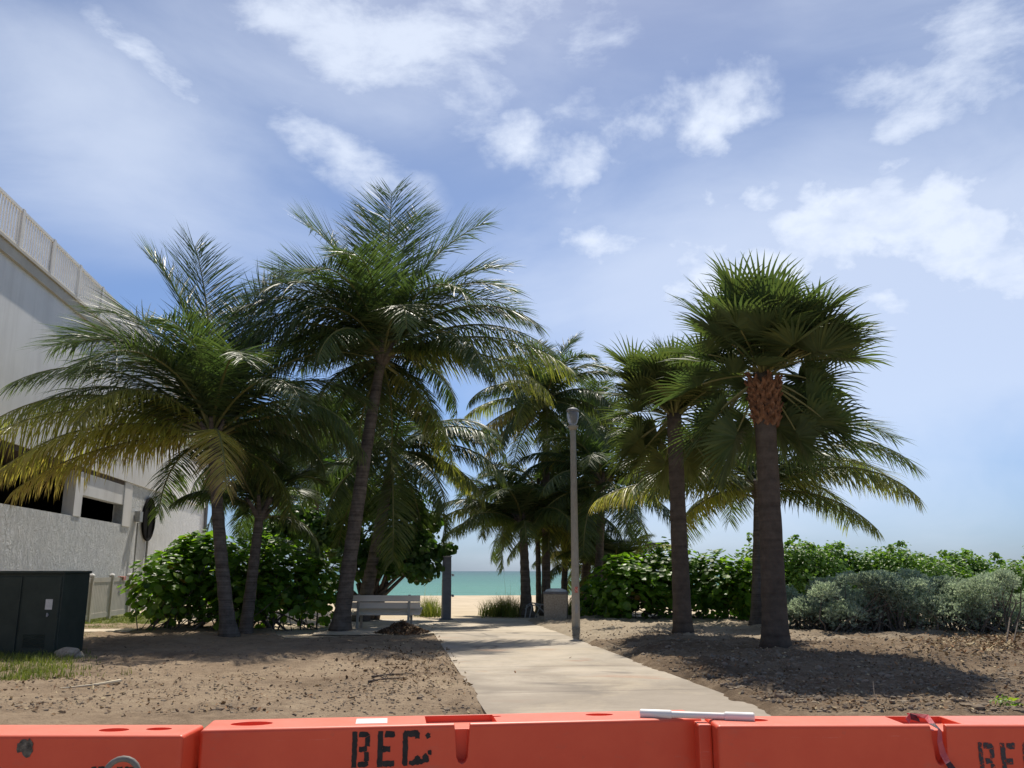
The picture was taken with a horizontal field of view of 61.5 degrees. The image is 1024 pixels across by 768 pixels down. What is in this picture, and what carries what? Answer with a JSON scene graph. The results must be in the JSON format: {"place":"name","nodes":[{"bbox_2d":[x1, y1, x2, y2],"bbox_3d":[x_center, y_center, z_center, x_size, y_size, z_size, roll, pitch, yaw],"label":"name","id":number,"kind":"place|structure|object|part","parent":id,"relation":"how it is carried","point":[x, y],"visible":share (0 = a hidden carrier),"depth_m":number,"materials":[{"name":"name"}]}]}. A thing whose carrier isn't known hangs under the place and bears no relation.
{"place":"outdoors","nodes":[
{"label":"outdoors","id":0,"kind":"place"},
{"bbox_2d":[84,629,136,631],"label":"side walk","id":1,"kind":"structure","parent":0,"point":[106,630],"depth_m":22.65,"materials":[{"name":"beige concrete"}]},
{"bbox_2d":[92,613,192,626],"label":"lawn","id":2,"kind":"structure","parent":0,"point":[103,622],"depth_m":28.11,"materials":[{"name":"plant"}]},
{"bbox_2d":[0,571,91,656],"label":"utility cabinet","id":3,"kind":"object","parent":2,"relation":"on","point":[44,611],"visible":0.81,"depth_m":16.31,"materials":[{"name":"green metal"}]},
{"bbox_3d":[-9.670,4.375,16.227,0.700,1.440,0.025,0,-12,-2],"label":"door","id":4,"kind":"part","parent":3,"relation":"part of","materials":[{"name":"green metal"}]},
{"bbox_3d":[-8.929,4.377,16.233,0.700,1.440,0.063,0,-12,-2],"label":"door","id":5,"kind":"part","parent":3,"relation":"part of","materials":[{"name":"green metal"}]},
{"bbox_2d":[85,573,130,621],"bbox_3d":[-12.779,5.991,23.624,0.170,1.532,15.070,2,-12,-8],"label":"fence","id":6,"kind":"object","parent":2,"relation":"on","point":[106,599],"visible":0.41,"depth_m":28.52,"materials":[{"name":"beige plastic"}]},
{"bbox_2d":[414,586,440,616],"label":"beach grass","id":7,"kind":"structure","parent":0,"point":[429,609],"depth_m":31.00,"materials":[{"name":"green plant"}]},
{"bbox_2d":[133,595,731,680],"bbox_3d":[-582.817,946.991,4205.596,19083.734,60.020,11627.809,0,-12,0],"label":"ground","id":8,"kind":"structure","parent":0,"point":[466,606],"depth_m":32.64,"materials":[{"name":"beige sand"}]},
{"bbox_2d":[0,187,208,611],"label":"building","id":9,"kind":"structure","parent":8,"relation":"on","point":[99,529],"depth_m":27.10,"materials":[{"name":"paint"}]},
{"bbox_2d":[141,497,155,540],"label":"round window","id":10,"kind":"structure","parent":9,"relation":"in","point":[147,529],"depth_m":36.33,"materials":[{"name":"black glass"}]},
{"bbox_2d":[0,621,483,727],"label":"soil bed","id":11,"kind":"object","parent":8,"relation":"on","point":[264,639],"visible":0.44,"depth_m":12.40,"materials":[{"name":"brown soil"}]},
{"bbox_2d":[54,647,84,657],"bbox_3d":[-8.216,5.019,15.978,0.458,0.265,0.383,-5,-13,23],"label":"rock","id":12,"kind":"object","parent":11,"relation":"on","point":[77,652],"visible":0.68,"depth_m":15.88,"materials":[{"name":"stone"}]},
{"bbox_2d":[60,679,120,688],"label":"fallen frond stem","id":13,"kind":"object","parent":11,"relation":"on","point":[107,682],"visible":0.97,"depth_m":11.98,"materials":[{"name":"beige plant"}]},
{"bbox_2d":[0,615,193,680],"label":"grass","id":14,"kind":"structure","parent":11,"relation":"on","point":[22,671],"depth_m":14.04,"materials":[{"name":"green plant"}]},
{"bbox_2d":[0,216,388,636],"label":"coconut palm","id":15,"kind":"object","parent":11,"relation":"on","point":[213,392],"visible":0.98,"depth_m":21.60,"materials":[{"name":"green plant"}]},
{"bbox_2d":[116,529,340,630],"bbox_3d":[-7.598,5.448,24.070,6.076,2.947,3.377,0,-12,0],"label":"sea grape bush","id":16,"kind":"object","parent":11,"relation":"on","point":[188,579],"visible":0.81,"depth_m":23.62,"materials":[{"name":"green plant"}]},
{"bbox_2d":[166,430,353,633],"bbox_3d":[-7.003,3.925,23.992,4.923,5.962,3.283,4,-13,-18],"label":"coconut palm","id":17,"kind":"object","parent":11,"relation":"on","point":[259,513],"visible":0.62,"depth_m":23.48,"materials":[{"name":"green plant"}]},
{"bbox_2d":[240,457,458,619],"bbox_3d":[-5.760,5.281,29.782,7.784,5.687,3.315,-6,-13,24],"label":"sea grape tree","id":18,"kind":"object","parent":11,"relation":"on","point":[419,567],"visible":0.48,"depth_m":28.66,"materials":[{"name":"green plant"}]},
{"bbox_2d":[368,667,405,682],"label":"twig","id":19,"kind":"object","parent":11,"relation":"on","point":[382,678],"visible":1,"depth_m":12.24,"materials":[{"name":"wood"}]},
{"bbox_2d":[371,664,411,677],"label":"twig","id":20,"kind":"object","parent":11,"relation":"on","point":[372,676],"visible":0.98,"depth_m":12.95,"materials":[{"name":"wood"}]},
{"bbox_2d":[373,619,430,634],"bbox_3d":[-2.863,6.382,22.537,1.556,0.435,1.088,0,-12,0],"label":"leaf pile","id":21,"kind":"object","parent":11,"relation":"on","point":[402,627],"visible":0.98,"depth_m":22.32,"materials":[{"name":"brown plant"}]},
{"bbox_2d":[225,176,580,630],"bbox_3d":[-3.284,-0.222,24.235,9.931,14.216,7.128,-5,-13,20],"label":"coconut palm","id":22,"kind":"object","parent":11,"relation":"on","point":[386,316],"visible":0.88,"depth_m":24.67,"materials":[{"name":"green plant"}]},
{"bbox_2d":[298,404,510,621],"bbox_3d":[-3.507,4.230,27.833,6.975,7.139,5.814,0,-12,0],"label":"coconut palm","id":23,"kind":"object","parent":11,"relation":"on","point":[424,459],"visible":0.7,"depth_m":27.48,"materials":[{"name":"green plant"}]},
{"bbox_2d":[182,438,327,549],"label":"coconut palm","id":24,"kind":"object","parent":8,"relation":"on","point":[210,521],"visible":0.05,"depth_m":37.55,"materials":[{"name":"green plant"}]},
{"bbox_2d":[247,374,394,602],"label":"coconut palm","id":25,"kind":"object","parent":8,"relation":"on","point":[332,455],"visible":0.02,"depth_m":36.50,"materials":[{"name":"green plant"}]},
{"bbox_2d":[475,581,537,617],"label":"beach grass","id":26,"kind":"structure","parent":8,"relation":"on","point":[509,608],"depth_m":30.97,"materials":[{"name":"green plant"}]},
{"bbox_2d":[0,626,1023,716],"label":"soil clods","id":27,"kind":"object","parent":8,"relation":"on","point":[785,694],"visible":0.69,"depth_m":11.72,"materials":[{"name":"brown soil"}]},
{"bbox_2d":[2,618,1023,715],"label":"leaf litter","id":28,"kind":"object","parent":8,"relation":"on","point":[998,641],"visible":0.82,"depth_m":13.36,"materials":[{"name":"brown plant"}]},
{"bbox_2d":[464,455,594,613],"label":"coconut palm","id":29,"kind":"object","parent":8,"relation":"on","point":[496,553],"visible":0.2,"depth_m":33.53,"materials":[{"name":"green plant"}]},
{"bbox_2d":[463,329,619,615],"bbox_3d":[1.267,3.133,32.902,5.700,11.267,6.343,-8,-14,31],"label":"coconut palm","id":30,"kind":"object","parent":8,"relation":"on","point":[520,416],"visible":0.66,"depth_m":32.97,"materials":[{"name":"green plant"}]},
{"bbox_2d":[500,466,641,590],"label":"coconut palm","id":31,"kind":"object","parent":8,"relation":"on","point":[564,577],"visible":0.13,"depth_m":33.41,"materials":[{"name":"green plant"}]},
{"bbox_2d":[531,529,639,599],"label":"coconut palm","id":32,"kind":"object","parent":8,"relation":"on","point":[583,570],"visible":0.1,"depth_m":35.04,"materials":[{"name":"green plant"}]},
{"bbox_2d":[532,365,652,579],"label":"coconut palm","id":33,"kind":"object","parent":8,"relation":"on","point":[588,385],"visible":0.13,"depth_m":36.89,"materials":[{"name":"green plant"}]},
{"bbox_2d":[554,533,670,603],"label":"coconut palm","id":34,"kind":"object","parent":8,"relation":"on","point":[613,547],"visible":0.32,"depth_m":33.01,"materials":[{"name":"green plant"}]},
{"bbox_2d":[735,532,862,595],"bbox_3d":[12.464,8.088,37.129,6.336,3.321,4.885,0,-12,0],"label":"hedge bush","id":35,"kind":"object","parent":8,"relation":"on","point":[795,577],"visible":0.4,"depth_m":36.09,"materials":[{"name":"green plant"}]},
{"bbox_2d":[795,540,927,589],"bbox_3d":[14.749,8.227,37.035,5.775,3.008,4.409,0,-12,0],"label":"hedge bush","id":36,"kind":"object","parent":8,"relation":"on","point":[889,562],"visible":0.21,"depth_m":36.54,"materials":[{"name":"green plant"}]},
{"bbox_2d":[869,542,994,592],"bbox_3d":[18.166,8.329,37.294,5.691,2.920,4.693,7,-14,-28],"label":"hedge bush","id":37,"kind":"object","parent":8,"relation":"on","point":[934,566],"visible":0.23,"depth_m":36.21,"materials":[{"name":"green plant"}]},
{"bbox_2d":[943,546,1023,599],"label":"hedge bush","id":38,"kind":"object","parent":8,"relation":"on","point":[1015,567],"visible":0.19,"depth_m":37.04,"materials":[{"name":"green plant"}]},
{"bbox_2d":[312,618,555,634],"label":"promenade","id":39,"kind":"structure","parent":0,"point":[479,625],"depth_m":24.86,"materials":[{"name":"beige concrete"}]},
{"bbox_2d":[351,595,422,628],"bbox_3d":[-3.544,6.405,24.182,1.980,0.948,0.595,-1,-12,3],"label":"bench","id":40,"kind":"object","parent":39,"relation":"on","point":[407,605],"visible":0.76,"depth_m":24.06,"materials":[{"name":"grey wood"}]},
{"bbox_2d":[439,556,453,619],"bbox_3d":[-2.158,6.795,28.701,0.475,2.080,0.380,3,-13,-12],"label":"post","id":41,"kind":"object","parent":39,"relation":"on","point":[446,596],"visible":0.95,"depth_m":28.56,"materials":[{"name":"grey metal"}]},
{"bbox_2d":[524,602,543,617],"bbox_3d":[0.882,7.819,29.718,0.912,0.532,0.463,0,-12,0],"label":"tubular rack","id":42,"kind":"object","parent":39,"relation":"on","point":[536,604],"visible":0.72,"depth_m":29.56,"materials":[{"name":"grey metal"}]},
{"bbox_2d":[543,588,568,621],"bbox_3d":[1.360,6.859,26.608,0.760,1.045,0.760,-1,-12,6],"label":"trash bin","id":43,"kind":"object","parent":39,"relation":"on","point":[555,603],"visible":0.87,"depth_m":26.27,"materials":[{"name":"concrete"}]},
{"bbox_2d":[281,571,724,595],"bbox_3d":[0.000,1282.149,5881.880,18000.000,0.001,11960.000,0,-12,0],"label":"sea","id":44,"kind":"structure","parent":0,"point":[463,583],"depth_m":186.34,"materials":[{"name":"liquid"}]},
{"bbox_2d":[0,0,1023,570],"label":"sky","id":45,"kind":"structure","parent":0,"point":[617,145],"materials":[{"name":"blue"}]},
{"bbox_2d":[568,590,588,614],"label":"beach grass","id":46,"kind":"structure","parent":0,"point":[569,608],"depth_m":31.86,"materials":[{"name":"green plant"}]},
{"bbox_2d":[433,632,770,719],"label":"path","id":47,"kind":"structure","parent":0,"point":[550,675],"depth_m":12.74,"materials":[{"name":"concrete"}]},
{"bbox_2d":[527,613,1023,715],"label":"soil bank","id":48,"kind":"structure","parent":0,"point":[588,623],"depth_m":14.28,"materials":[{"name":"brown soil"}]},
{"bbox_2d":[433,448,596,617],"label":"coconut palm","id":49,"kind":"object","parent":48,"relation":"on","point":[519,507],"visible":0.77,"depth_m":30.79,"materials":[{"name":"green plant"}]},
{"bbox_2d":[566,407,579,627],"bbox_3d":[1.720,3.652,23.745,0.380,6.099,0.374,2,-12,-8],"label":"street lamp","id":50,"kind":"object","parent":48,"relation":"on","point":[572,415],"visible":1,"depth_m":23.64,"materials":[{"name":"metal"}]},
{"bbox_2d":[514,417,690,615],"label":"coconut palm","id":51,"kind":"object","parent":48,"relation":"on","point":[590,464],"visible":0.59,"depth_m":30.36,"materials":[{"name":"green plant"}]},
{"bbox_2d":[570,536,751,620],"bbox_3d":[4.871,6.063,26.450,6.520,2.752,3.428,-4,-13,18],"label":"sea grape bush","id":52,"kind":"object","parent":48,"relation":"on","point":[628,587],"visible":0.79,"depth_m":25.92,"materials":[{"name":"green plant"}]},
{"bbox_2d":[590,334,752,633],"bbox_3d":[4.209,2.286,21.061,4.748,7.494,4.785,0,-12,0],"label":"fan palm","id":53,"kind":"object","parent":48,"relation":"on","point":[640,440],"visible":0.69,"depth_m":21.09,"materials":[{"name":"green plant"}]},
{"bbox_2d":[589,412,927,625],"bbox_3d":[6.894,3.608,24.624,9.527,6.656,5.238,0,-12,0],"label":"coconut palm","id":54,"kind":"object","parent":48,"relation":"on","point":[802,483],"visible":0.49,"depth_m":23.87,"materials":[{"name":"green plant"}]},
{"bbox_2d":[640,250,895,648],"bbox_3d":[5.124,1.325,17.050,5.130,7.668,4.976,0,-12,0],"label":"fan palm","id":55,"kind":"object","parent":48,"relation":"on","point":[766,327],"visible":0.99,"depth_m":16.91,"materials":[{"name":"green plant"}]},
{"bbox_2d":[786,576,858,630],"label":"silver shrub","id":56,"kind":"object","parent":48,"relation":"on","point":[800,607],"visible":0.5,"depth_m":21.25,"materials":[{"name":"green plant"}]},
{"bbox_2d":[807,569,920,632],"bbox_3d":[8.402,5.325,21.024,2.895,1.592,2.143,0,-12,0],"label":"silver shrub","id":57,"kind":"object","parent":48,"relation":"on","point":[888,593],"visible":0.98,"depth_m":20.53,"materials":[{"name":"green plant"}]},
{"bbox_2d":[843,570,914,622],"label":"silver shrub","id":58,"kind":"object","parent":48,"relation":"on","point":[866,586],"visible":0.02,"depth_m":24.17,"materials":[{"name":"green plant"}]},
{"bbox_2d":[851,567,949,629],"bbox_3d":[9.846,5.487,22.015,2.773,1.573,2.144,0,-12,0],"label":"silver shrub","id":59,"kind":"object","parent":48,"relation":"on","point":[907,574],"visible":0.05,"depth_m":21.74,"materials":[{"name":"green plant"}]},
{"bbox_2d":[900,568,1021,634],"bbox_3d":[10.568,5.119,20.285,2.748,1.551,1.994,0,-12,0],"label":"silver shrub","id":60,"kind":"object","parent":48,"relation":"on","point":[927,605],"visible":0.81,"depth_m":19.96,"materials":[{"name":"green plant"}]},
{"bbox_2d":[936,572,1023,633],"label":"silver shrub","id":61,"kind":"object","parent":48,"relation":"on","point":[987,607],"visible":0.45,"depth_m":20.03,"materials":[{"name":"green plant"}]},
{"bbox_2d":[989,696,1022,705],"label":"weed","id":62,"kind":"object","parent":48,"relation":"on","point":[1004,698],"visible":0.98,"depth_m":9.92,"materials":[{"name":"green plant"}]},
{"bbox_2d":[999,594,1022,642],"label":"dead branch","id":63,"kind":"object","parent":48,"relation":"on","point":[1015,603],"visible":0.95,"depth_m":18.76,"materials":[{"name":"wood"}]},
{"bbox_2d":[1012,591,1023,646],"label":"dead branch","id":64,"kind":"object","parent":48,"relation":"on","point":[1017,624],"visible":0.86,"depth_m":17.97,"materials":[{"name":"wood"}]},
{"label":"pavement","id":65,"kind":"structure","parent":0,"visible":0},
{"bbox_2d":[0,725,203,767],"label":"traffic barrier","id":66,"kind":"object","parent":65,"relation":"on","point":[91,746],"visible":0.99,"depth_m":2.92,"materials":[{"name":"orange plastic"}]},
{"bbox_2d":[105,756,140,767],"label":"metal hoop","id":67,"kind":"object","parent":66,"relation":"attached to","point":[133,762],"visible":1,"depth_m":2.75,"materials":[{"name":"grey metal"}]},
{"bbox_2d":[198,710,701,767],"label":"traffic barrier","id":68,"kind":"object","parent":65,"relation":"on","point":[620,739],"visible":0.98,"depth_m":3.15,"materials":[{"name":"orange plastic"}]},
{"bbox_2d":[640,709,754,720],"bbox_3d":[0.698,1.253,3.253,0.425,0.033,0.033,-3,-13,12],"label":"plastic pipe","id":69,"kind":"object","parent":68,"relation":"on","point":[731,716],"visible":1,"depth_m":3.24,"materials":[{"name":"white plastic"}]},
{"bbox_2d":[694,716,1023,767],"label":"traffic barrier","id":70,"kind":"object","parent":65,"relation":"on","point":[857,742],"visible":0.92,"depth_m":3.11,"materials":[{"name":"orange plastic"}]},
{"bbox_2d":[906,713,954,767],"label":"warning tape","id":71,"kind":"object","parent":70,"relation":"attached to","point":[942,751],"visible":0.99,"depth_m":3.10,"materials":[{"name":"pink plastic"}]}
]}

